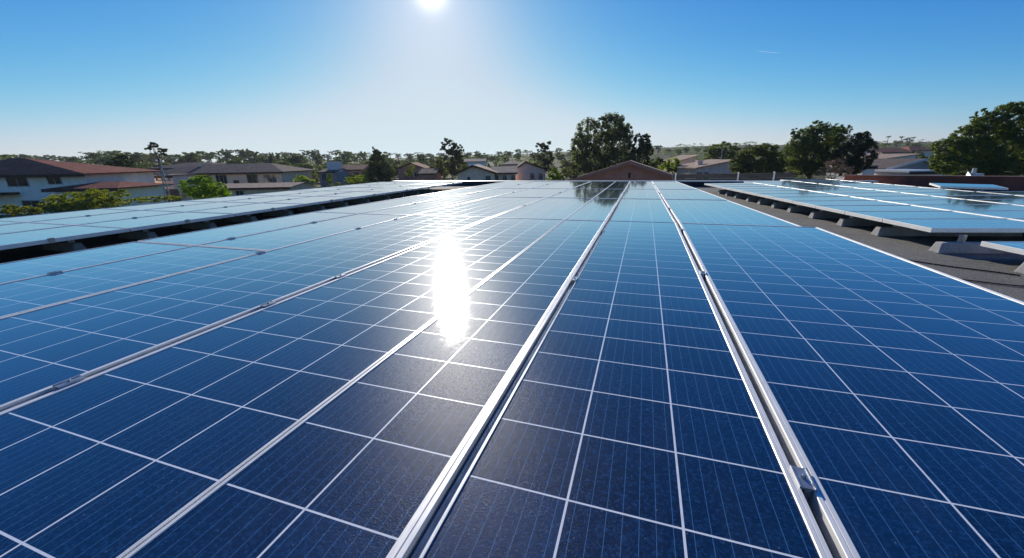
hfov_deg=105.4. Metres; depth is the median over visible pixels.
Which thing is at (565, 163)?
broadleaf tree
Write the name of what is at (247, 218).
ballast block
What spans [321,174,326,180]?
window
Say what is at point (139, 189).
house
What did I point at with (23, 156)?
broadleaf tree
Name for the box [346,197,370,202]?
ballast block
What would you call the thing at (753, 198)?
ballast block
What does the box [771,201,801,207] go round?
ballast block
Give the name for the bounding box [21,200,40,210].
window
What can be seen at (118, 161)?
tree
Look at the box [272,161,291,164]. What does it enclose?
broadleaf tree
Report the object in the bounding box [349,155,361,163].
umbrella pine
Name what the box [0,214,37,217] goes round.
lawn
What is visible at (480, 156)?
broadleaf tree
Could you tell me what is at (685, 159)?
house
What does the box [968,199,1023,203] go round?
solar panel
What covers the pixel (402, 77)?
sky
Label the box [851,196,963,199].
solar panel
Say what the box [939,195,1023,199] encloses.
solar panel
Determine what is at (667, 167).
tree
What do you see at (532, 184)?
solar panel
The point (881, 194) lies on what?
solar panel
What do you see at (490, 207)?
solar panel
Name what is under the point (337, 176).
house
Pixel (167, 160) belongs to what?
umbrella pine
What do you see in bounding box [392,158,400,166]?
gum tree
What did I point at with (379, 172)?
tree
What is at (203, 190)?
bush
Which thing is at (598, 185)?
solar panel
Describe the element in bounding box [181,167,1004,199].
garden undergrowth
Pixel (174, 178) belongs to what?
house
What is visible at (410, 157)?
gum tree
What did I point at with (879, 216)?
solar panel
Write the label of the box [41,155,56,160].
gum tree
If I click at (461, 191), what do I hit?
solar panel
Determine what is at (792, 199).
solar panel
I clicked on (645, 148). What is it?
tree
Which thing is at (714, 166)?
house
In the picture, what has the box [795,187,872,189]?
solar panel
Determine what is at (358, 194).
solar panel
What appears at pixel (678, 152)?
broadleaf tree
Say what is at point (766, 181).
solar panel
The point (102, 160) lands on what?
broadleaf tree
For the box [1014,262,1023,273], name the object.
ballast block
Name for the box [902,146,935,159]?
house
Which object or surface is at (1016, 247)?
solar panel
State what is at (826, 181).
solar panel
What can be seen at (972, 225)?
solar panel
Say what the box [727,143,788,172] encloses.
tree
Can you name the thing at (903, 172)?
house
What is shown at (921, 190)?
solar panel
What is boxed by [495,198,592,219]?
solar panel
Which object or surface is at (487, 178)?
window
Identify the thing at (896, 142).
gum tree
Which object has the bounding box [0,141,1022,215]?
ground
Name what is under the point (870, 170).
house
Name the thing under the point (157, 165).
broadleaf tree
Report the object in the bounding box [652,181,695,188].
solar panel
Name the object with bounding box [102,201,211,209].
solar panel
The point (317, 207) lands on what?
ballast block
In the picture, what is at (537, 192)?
solar panel
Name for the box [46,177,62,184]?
window
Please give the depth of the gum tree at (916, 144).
315.75 m
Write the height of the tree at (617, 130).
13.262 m
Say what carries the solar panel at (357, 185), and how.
on the flat roofed building
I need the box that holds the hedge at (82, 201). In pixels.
[36,187,132,212]
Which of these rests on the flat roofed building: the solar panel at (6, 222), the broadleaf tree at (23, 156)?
the solar panel at (6, 222)
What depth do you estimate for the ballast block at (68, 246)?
3.75 m
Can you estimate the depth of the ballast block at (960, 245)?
3.08 m
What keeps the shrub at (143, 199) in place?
on the ground at (662, 156)
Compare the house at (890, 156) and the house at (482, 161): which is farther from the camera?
the house at (482, 161)
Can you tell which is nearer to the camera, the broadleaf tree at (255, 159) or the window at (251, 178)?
the window at (251, 178)
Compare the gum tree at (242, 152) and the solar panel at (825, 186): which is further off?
the gum tree at (242, 152)
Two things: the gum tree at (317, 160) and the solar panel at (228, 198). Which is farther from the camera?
the gum tree at (317, 160)
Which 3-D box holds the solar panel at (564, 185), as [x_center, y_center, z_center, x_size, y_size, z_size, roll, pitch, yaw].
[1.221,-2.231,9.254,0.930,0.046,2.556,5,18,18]
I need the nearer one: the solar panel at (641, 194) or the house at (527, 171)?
the solar panel at (641, 194)
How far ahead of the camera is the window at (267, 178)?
77.39 m
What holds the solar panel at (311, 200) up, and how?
on the flat roofed building
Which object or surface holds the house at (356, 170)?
on the ground at (662, 156)
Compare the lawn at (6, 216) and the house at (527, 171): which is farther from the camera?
the house at (527, 171)
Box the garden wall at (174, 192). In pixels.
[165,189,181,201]
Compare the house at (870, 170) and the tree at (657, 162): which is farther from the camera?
the tree at (657, 162)
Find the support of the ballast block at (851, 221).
on the flat roofed building
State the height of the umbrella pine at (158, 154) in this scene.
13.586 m
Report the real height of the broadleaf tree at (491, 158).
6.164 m
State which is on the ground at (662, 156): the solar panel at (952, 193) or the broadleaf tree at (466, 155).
the broadleaf tree at (466, 155)
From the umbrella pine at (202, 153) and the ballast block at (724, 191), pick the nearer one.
the ballast block at (724, 191)
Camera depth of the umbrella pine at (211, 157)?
248.50 m
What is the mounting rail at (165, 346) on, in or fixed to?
on the flat roofed building
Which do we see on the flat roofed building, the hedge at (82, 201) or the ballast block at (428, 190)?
the ballast block at (428, 190)
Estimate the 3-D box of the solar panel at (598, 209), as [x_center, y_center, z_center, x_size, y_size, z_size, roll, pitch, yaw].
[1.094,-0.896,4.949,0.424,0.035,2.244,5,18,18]
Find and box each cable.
[909,260,1020,275]
[962,279,1023,286]
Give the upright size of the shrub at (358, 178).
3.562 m
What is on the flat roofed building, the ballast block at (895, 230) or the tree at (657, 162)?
the ballast block at (895, 230)
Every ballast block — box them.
[43,240,85,251]
[118,229,157,239]
[182,220,217,229]
[225,214,257,222]
[263,209,293,216]
[298,204,325,210]
[322,201,348,206]
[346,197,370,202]
[367,195,390,199]
[385,192,405,196]
[401,190,419,194]
[415,188,433,192]
[717,189,730,193]
[725,191,740,195]
[734,193,752,197]
[746,195,764,201]
[757,198,779,204]
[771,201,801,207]
[786,205,825,212]
[808,209,858,218]
[836,216,892,225]
[871,225,1022,235]
[928,234,1015,253]
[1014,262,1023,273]
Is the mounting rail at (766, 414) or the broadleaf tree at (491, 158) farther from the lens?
the broadleaf tree at (491, 158)
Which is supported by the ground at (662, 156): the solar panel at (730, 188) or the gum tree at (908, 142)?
the gum tree at (908, 142)
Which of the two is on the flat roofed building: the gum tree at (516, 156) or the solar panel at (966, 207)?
the solar panel at (966, 207)
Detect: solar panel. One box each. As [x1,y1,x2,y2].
[0,209,136,221]
[0,215,489,410]
[0,217,563,557]
[0,221,23,224]
[0,222,71,233]
[0,225,129,249]
[0,242,189,283]
[0,246,265,317]
[30,210,179,224]
[78,212,234,230]
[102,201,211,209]
[124,220,606,557]
[137,212,357,245]
[146,202,254,211]
[186,195,268,201]
[187,203,304,215]
[198,214,408,250]
[222,196,310,202]
[249,191,314,195]
[262,196,354,205]
[278,191,354,195]
[290,187,354,190]
[315,196,450,213]
[321,191,391,198]
[326,187,378,190]
[332,184,381,186]
[360,196,489,214]
[362,188,420,192]
[363,182,400,183]
[363,184,411,187]
[388,185,442,188]
[392,182,428,184]
[413,182,461,185]
[415,197,543,217]
[417,188,495,195]
[420,221,832,557]
[457,188,527,196]
[467,181,533,187]
[494,188,568,197]
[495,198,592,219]
[501,181,559,188]
[534,181,589,188]
[547,189,604,197]
[565,198,619,222]
[571,181,615,188]
[594,189,625,199]
[606,181,630,189]
[610,199,675,221]
[622,189,661,198]
[627,181,655,188]
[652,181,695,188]
[657,189,726,200]
[664,199,801,226]
[679,223,1023,557]
[704,183,758,185]
[712,184,773,187]
[721,186,786,189]
[731,188,801,192]
[743,190,822,195]
[744,181,798,182]
[757,193,844,198]
[759,182,816,183]
[766,183,827,185]
[773,196,872,202]
[780,179,832,180]
[780,185,845,187]
[792,200,908,207]
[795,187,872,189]
[799,180,854,181]
[809,182,866,183]
[809,190,892,192]
[816,205,950,213]
[822,183,891,184]
[831,192,929,195]
[837,185,916,186]
[845,211,999,221]
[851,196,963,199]
[854,187,938,189]
[880,199,1004,204]
[882,218,1023,232]
[884,189,972,191]
[902,191,1010,195]
[914,204,1023,210]
[929,183,1008,191]
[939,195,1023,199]
[957,210,1023,217]
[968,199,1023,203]
[980,241,1023,254]
[988,191,1023,194]
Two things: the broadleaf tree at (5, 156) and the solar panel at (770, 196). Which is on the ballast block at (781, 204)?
the solar panel at (770, 196)
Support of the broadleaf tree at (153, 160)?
on the ground at (662, 156)
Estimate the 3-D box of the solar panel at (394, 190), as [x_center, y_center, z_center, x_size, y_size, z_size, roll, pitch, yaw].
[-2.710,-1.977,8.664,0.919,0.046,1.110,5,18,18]
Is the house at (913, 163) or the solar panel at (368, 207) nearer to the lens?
the solar panel at (368, 207)
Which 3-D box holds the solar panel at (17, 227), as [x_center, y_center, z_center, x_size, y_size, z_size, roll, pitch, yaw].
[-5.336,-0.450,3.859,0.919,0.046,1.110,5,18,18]
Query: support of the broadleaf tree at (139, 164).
on the ground at (662, 156)
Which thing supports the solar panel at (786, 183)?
on the flat roofed building
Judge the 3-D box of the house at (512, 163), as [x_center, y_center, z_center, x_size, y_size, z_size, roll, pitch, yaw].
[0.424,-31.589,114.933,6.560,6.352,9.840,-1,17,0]
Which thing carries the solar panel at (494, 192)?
on the flat roofed building
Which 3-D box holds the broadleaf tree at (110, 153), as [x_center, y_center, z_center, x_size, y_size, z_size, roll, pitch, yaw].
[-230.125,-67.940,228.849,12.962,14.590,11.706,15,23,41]
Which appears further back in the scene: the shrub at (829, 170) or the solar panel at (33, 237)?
the shrub at (829, 170)
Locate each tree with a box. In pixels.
[0,154,15,159]
[12,154,33,158]
[22,155,43,158]
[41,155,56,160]
[59,156,84,162]
[84,152,114,165]
[101,154,134,166]
[103,150,129,158]
[114,152,152,167]
[129,161,147,167]
[134,166,148,168]
[141,154,157,163]
[144,142,168,173]
[148,162,171,167]
[163,154,181,163]
[175,152,203,162]
[215,157,223,162]
[217,149,233,162]
[225,159,248,163]
[229,155,242,161]
[234,149,253,161]
[242,151,267,162]
[256,152,276,162]
[268,153,286,163]
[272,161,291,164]
[276,154,307,166]
[279,152,290,158]
[289,153,303,163]
[295,163,316,172]
[308,155,324,161]
[309,149,323,165]
[311,169,318,182]
[323,153,332,159]
[329,157,343,161]
[334,151,354,164]
[358,151,366,163]
[364,146,394,181]
[373,151,393,164]
[390,165,398,178]
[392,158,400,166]
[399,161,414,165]
[404,165,414,179]
[407,155,415,161]
[414,152,426,164]
[423,156,438,165]
[433,138,466,180]
[461,153,469,158]
[472,153,488,161]
[488,156,499,165]
[500,151,512,162]
[513,152,520,159]
[514,149,522,155]
[529,151,541,160]
[533,141,555,172]
[553,148,562,156]
[553,173,565,180]
[556,154,565,164]
[559,160,574,169]
[561,167,571,178]
[565,170,582,178]
[567,112,634,175]
[625,132,653,165]
[649,157,665,168]
[654,145,662,154]
[657,158,681,173]
[675,149,682,154]
[701,141,741,162]
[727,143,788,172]
[780,120,852,178]
[827,131,879,176]
[893,140,903,146]
[904,137,913,146]
[904,151,924,157]
[911,142,922,146]
[928,101,1023,175]
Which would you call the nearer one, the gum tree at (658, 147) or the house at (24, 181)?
the house at (24, 181)
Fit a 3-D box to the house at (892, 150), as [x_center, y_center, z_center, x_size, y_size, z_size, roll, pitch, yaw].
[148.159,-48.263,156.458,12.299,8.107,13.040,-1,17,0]
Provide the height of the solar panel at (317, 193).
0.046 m
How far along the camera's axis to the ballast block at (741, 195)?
7.30 m
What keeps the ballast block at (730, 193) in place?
on the flat roofed building
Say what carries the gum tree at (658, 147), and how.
on the ground at (662, 156)
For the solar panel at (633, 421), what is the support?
on the mounting rail at (426, 538)
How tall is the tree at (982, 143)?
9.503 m
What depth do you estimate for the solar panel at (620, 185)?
8.64 m
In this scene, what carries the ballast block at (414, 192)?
on the flat roofed building
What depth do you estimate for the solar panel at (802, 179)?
9.43 m
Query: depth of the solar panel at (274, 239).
3.49 m
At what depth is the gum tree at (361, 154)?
239.57 m
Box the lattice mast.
[156,158,171,201]
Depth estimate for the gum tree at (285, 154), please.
375.91 m
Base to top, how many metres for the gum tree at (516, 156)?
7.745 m
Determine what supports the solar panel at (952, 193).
on the flat roofed building
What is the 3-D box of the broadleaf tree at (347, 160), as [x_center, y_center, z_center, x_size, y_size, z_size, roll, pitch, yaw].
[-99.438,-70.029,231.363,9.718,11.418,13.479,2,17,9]
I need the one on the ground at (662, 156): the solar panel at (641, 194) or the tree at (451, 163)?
the tree at (451, 163)
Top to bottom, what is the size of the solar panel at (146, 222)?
0.046 m
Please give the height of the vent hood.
1.480 m
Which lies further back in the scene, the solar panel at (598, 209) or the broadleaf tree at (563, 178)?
the broadleaf tree at (563, 178)
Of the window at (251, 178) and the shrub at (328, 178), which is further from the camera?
the window at (251, 178)
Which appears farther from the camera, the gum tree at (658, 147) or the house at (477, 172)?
the gum tree at (658, 147)
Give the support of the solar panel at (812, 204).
on the ballast block at (821, 214)
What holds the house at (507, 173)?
on the ground at (662, 156)
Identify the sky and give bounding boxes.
[0,0,1023,163]
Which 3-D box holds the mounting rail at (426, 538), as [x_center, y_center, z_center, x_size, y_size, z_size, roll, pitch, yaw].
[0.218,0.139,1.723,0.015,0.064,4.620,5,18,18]
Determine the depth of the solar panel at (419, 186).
9.54 m
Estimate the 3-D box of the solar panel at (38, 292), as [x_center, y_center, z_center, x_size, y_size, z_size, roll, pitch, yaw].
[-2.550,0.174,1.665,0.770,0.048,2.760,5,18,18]
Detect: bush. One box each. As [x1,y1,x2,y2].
[177,175,232,199]
[546,168,561,180]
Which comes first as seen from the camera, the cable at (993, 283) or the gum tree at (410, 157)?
the cable at (993, 283)
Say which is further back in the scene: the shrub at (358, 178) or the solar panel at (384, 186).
the shrub at (358, 178)
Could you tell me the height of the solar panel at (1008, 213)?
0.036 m
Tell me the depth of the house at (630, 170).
35.71 m
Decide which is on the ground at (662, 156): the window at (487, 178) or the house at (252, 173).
the house at (252, 173)
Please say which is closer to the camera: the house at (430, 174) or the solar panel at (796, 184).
the solar panel at (796, 184)
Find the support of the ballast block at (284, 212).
on the flat roofed building
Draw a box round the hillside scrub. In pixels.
[152,139,1000,167]
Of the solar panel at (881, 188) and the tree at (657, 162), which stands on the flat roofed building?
the solar panel at (881, 188)
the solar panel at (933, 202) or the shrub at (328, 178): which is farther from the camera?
the shrub at (328, 178)
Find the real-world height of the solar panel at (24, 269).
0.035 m
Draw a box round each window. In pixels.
[5,177,29,186]
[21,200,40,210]
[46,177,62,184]
[215,175,227,185]
[235,190,243,195]
[246,174,258,182]
[263,175,276,182]
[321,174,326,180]
[485,175,490,180]
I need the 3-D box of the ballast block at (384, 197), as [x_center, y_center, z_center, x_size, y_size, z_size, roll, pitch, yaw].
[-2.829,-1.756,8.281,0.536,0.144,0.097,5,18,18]
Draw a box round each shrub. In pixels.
[0,204,44,215]
[133,195,182,203]
[293,175,315,184]
[326,173,332,186]
[344,175,369,183]
[815,158,854,178]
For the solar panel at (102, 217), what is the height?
0.046 m
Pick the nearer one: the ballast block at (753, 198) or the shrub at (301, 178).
the ballast block at (753, 198)
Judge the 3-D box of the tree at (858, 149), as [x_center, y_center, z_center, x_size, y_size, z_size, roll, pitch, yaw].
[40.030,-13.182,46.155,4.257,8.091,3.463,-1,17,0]
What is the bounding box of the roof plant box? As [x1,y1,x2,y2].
[327,161,342,171]
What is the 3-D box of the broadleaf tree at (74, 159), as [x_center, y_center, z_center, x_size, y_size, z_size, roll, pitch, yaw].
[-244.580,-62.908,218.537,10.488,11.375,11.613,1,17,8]
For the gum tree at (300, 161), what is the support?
on the ground at (662, 156)
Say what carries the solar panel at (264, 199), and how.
on the flat roofed building
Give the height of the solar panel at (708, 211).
0.048 m
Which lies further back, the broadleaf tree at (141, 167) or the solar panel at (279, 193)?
the broadleaf tree at (141, 167)
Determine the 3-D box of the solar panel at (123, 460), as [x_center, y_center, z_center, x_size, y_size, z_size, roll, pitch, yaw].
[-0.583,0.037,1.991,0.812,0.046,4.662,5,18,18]
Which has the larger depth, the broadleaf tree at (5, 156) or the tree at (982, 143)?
the broadleaf tree at (5, 156)
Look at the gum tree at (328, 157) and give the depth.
367.94 m
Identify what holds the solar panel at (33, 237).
on the ballast block at (68, 246)
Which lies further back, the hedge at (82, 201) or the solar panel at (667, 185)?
the hedge at (82, 201)
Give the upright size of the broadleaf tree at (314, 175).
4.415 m
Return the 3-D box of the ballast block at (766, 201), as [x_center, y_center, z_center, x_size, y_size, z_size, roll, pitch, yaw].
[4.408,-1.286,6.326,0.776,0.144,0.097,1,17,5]
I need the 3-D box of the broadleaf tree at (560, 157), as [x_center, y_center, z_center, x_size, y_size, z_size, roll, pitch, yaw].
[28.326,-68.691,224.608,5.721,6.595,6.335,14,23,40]
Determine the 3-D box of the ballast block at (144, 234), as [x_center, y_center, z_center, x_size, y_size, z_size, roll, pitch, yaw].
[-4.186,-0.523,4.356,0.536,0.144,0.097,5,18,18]
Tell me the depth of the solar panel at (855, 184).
7.83 m
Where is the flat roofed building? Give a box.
[0,181,1023,301]
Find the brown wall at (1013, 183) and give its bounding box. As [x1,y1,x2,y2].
[844,175,1023,190]
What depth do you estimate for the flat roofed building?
3.66 m
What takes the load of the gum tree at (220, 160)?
on the ground at (662, 156)
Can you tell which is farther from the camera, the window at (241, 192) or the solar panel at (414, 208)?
the window at (241, 192)
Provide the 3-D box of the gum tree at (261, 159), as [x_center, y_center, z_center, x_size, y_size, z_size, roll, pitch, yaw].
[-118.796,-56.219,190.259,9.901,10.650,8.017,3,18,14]
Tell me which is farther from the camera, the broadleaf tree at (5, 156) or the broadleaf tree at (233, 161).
the broadleaf tree at (5, 156)
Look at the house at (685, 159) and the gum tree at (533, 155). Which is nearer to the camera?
the house at (685, 159)
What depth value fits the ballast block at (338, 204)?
7.08 m
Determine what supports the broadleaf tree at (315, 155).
on the ground at (662, 156)
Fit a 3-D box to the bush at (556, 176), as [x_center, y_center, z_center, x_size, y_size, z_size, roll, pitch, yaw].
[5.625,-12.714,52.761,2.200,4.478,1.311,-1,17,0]
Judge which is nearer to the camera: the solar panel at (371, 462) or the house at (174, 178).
the solar panel at (371, 462)
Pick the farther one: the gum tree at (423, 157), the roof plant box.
the gum tree at (423, 157)
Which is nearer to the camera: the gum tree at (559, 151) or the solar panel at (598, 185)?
the solar panel at (598, 185)
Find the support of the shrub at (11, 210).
on the ground at (662, 156)
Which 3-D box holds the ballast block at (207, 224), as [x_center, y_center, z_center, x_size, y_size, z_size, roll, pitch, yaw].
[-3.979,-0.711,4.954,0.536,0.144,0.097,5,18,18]
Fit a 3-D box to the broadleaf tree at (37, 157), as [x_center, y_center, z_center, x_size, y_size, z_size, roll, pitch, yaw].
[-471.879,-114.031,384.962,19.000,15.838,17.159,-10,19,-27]
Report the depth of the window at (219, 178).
77.37 m
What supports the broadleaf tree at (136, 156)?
on the ground at (662, 156)
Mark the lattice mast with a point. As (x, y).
(163, 180)
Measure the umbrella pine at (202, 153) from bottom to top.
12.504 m
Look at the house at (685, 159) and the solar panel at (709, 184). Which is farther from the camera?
the house at (685, 159)
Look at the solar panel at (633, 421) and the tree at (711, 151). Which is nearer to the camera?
the solar panel at (633, 421)
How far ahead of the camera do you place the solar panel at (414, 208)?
5.39 m
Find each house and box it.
[0,158,163,214]
[41,181,173,206]
[147,162,222,169]
[153,163,314,185]
[153,174,197,200]
[218,182,318,196]
[317,168,349,186]
[342,165,371,181]
[396,162,428,179]
[418,168,440,180]
[453,164,497,180]
[464,158,486,166]
[491,166,517,180]
[502,160,520,165]
[516,161,546,180]
[569,160,684,180]
[663,155,699,173]
[672,159,733,178]
[825,153,922,176]
[833,158,938,179]
[836,165,877,179]
[863,148,910,154]
[874,169,944,174]
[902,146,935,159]
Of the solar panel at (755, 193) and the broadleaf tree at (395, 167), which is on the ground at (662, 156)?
the broadleaf tree at (395, 167)
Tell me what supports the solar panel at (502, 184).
on the flat roofed building
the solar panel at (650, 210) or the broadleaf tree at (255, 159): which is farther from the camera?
the broadleaf tree at (255, 159)
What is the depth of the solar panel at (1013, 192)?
5.78 m
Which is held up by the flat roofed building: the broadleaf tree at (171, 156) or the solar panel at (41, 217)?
the solar panel at (41, 217)
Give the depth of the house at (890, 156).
80.65 m
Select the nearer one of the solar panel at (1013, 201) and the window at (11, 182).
the solar panel at (1013, 201)
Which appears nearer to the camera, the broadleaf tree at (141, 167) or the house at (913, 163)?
the house at (913, 163)
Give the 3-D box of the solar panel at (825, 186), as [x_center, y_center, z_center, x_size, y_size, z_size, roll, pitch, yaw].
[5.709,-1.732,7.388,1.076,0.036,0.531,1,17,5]
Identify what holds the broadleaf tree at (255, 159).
on the ground at (662, 156)
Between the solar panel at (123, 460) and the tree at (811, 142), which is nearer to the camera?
the solar panel at (123, 460)
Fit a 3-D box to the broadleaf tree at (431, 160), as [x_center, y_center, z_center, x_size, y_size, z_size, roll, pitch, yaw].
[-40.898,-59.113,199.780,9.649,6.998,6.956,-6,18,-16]
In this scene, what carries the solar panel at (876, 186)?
on the flat roofed building
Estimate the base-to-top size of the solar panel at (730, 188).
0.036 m
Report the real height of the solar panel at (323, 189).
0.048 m
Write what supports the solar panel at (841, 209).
on the ballast block at (851, 221)
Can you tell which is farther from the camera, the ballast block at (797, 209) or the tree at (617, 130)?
the tree at (617, 130)
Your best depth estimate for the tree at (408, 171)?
85.11 m
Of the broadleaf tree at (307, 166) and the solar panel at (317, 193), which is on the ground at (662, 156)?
the broadleaf tree at (307, 166)
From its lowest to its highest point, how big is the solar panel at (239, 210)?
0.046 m
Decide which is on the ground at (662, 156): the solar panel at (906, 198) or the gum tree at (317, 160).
the gum tree at (317, 160)
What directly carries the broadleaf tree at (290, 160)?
on the ground at (662, 156)
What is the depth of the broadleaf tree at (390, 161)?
171.02 m
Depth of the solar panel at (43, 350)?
1.75 m
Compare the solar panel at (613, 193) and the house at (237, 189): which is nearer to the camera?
the solar panel at (613, 193)
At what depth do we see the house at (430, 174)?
80.44 m
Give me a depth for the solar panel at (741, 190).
7.01 m
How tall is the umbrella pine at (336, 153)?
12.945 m
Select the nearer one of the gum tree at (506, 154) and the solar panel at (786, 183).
the solar panel at (786, 183)
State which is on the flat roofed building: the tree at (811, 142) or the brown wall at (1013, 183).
the brown wall at (1013, 183)
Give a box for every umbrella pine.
[148,151,165,159]
[160,158,177,164]
[186,151,212,160]
[198,151,217,161]
[299,150,315,163]
[327,150,342,155]
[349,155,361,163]
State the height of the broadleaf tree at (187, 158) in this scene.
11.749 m
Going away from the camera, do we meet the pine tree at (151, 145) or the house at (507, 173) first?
the pine tree at (151, 145)
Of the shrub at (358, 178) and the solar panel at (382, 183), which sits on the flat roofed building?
the solar panel at (382, 183)
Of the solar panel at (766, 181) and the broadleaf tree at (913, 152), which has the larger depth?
the broadleaf tree at (913, 152)
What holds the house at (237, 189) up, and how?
on the ground at (662, 156)
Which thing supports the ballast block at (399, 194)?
on the flat roofed building
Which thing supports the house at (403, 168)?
on the ground at (662, 156)
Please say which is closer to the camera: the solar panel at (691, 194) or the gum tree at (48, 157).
the solar panel at (691, 194)
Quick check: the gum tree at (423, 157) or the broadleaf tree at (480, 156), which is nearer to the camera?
the gum tree at (423, 157)
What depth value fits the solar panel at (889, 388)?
1.07 m
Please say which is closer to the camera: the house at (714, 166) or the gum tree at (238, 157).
the house at (714, 166)
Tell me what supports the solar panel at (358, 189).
on the flat roofed building
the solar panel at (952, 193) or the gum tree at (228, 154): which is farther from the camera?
the gum tree at (228, 154)
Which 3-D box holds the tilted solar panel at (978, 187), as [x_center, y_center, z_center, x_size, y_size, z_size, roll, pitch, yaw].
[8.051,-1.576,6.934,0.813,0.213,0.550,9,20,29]
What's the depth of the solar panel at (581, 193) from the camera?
6.82 m
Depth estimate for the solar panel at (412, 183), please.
10.97 m
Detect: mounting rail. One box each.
[0,225,471,411]
[411,223,607,557]
[680,230,833,557]
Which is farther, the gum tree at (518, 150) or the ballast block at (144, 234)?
the gum tree at (518, 150)
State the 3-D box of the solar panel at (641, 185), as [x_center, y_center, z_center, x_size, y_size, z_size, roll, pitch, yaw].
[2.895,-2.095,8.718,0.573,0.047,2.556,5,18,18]
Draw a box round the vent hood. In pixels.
[966,168,984,175]
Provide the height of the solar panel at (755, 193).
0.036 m
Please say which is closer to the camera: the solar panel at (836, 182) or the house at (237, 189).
the solar panel at (836, 182)
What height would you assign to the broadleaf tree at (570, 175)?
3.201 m
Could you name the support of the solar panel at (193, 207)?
on the flat roofed building
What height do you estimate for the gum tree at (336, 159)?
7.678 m
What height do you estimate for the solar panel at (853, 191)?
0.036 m
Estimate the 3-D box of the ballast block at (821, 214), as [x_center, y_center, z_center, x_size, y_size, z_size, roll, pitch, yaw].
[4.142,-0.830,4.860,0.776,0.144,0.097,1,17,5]
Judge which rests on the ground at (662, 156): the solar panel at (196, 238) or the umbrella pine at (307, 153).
the umbrella pine at (307, 153)
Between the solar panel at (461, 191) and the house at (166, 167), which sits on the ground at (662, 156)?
the house at (166, 167)
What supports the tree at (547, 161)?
on the ground at (662, 156)
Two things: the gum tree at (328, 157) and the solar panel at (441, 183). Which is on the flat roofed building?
the solar panel at (441, 183)
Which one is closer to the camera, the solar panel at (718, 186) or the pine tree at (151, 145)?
the solar panel at (718, 186)
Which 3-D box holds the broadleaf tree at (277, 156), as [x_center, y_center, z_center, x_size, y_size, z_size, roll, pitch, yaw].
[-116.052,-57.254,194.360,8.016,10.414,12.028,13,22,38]
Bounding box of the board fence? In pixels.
[672,172,794,180]
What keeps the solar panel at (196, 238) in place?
on the flat roofed building
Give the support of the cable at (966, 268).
on the flat roofed building
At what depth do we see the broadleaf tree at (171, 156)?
387.87 m
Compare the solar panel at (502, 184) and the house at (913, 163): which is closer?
the solar panel at (502, 184)

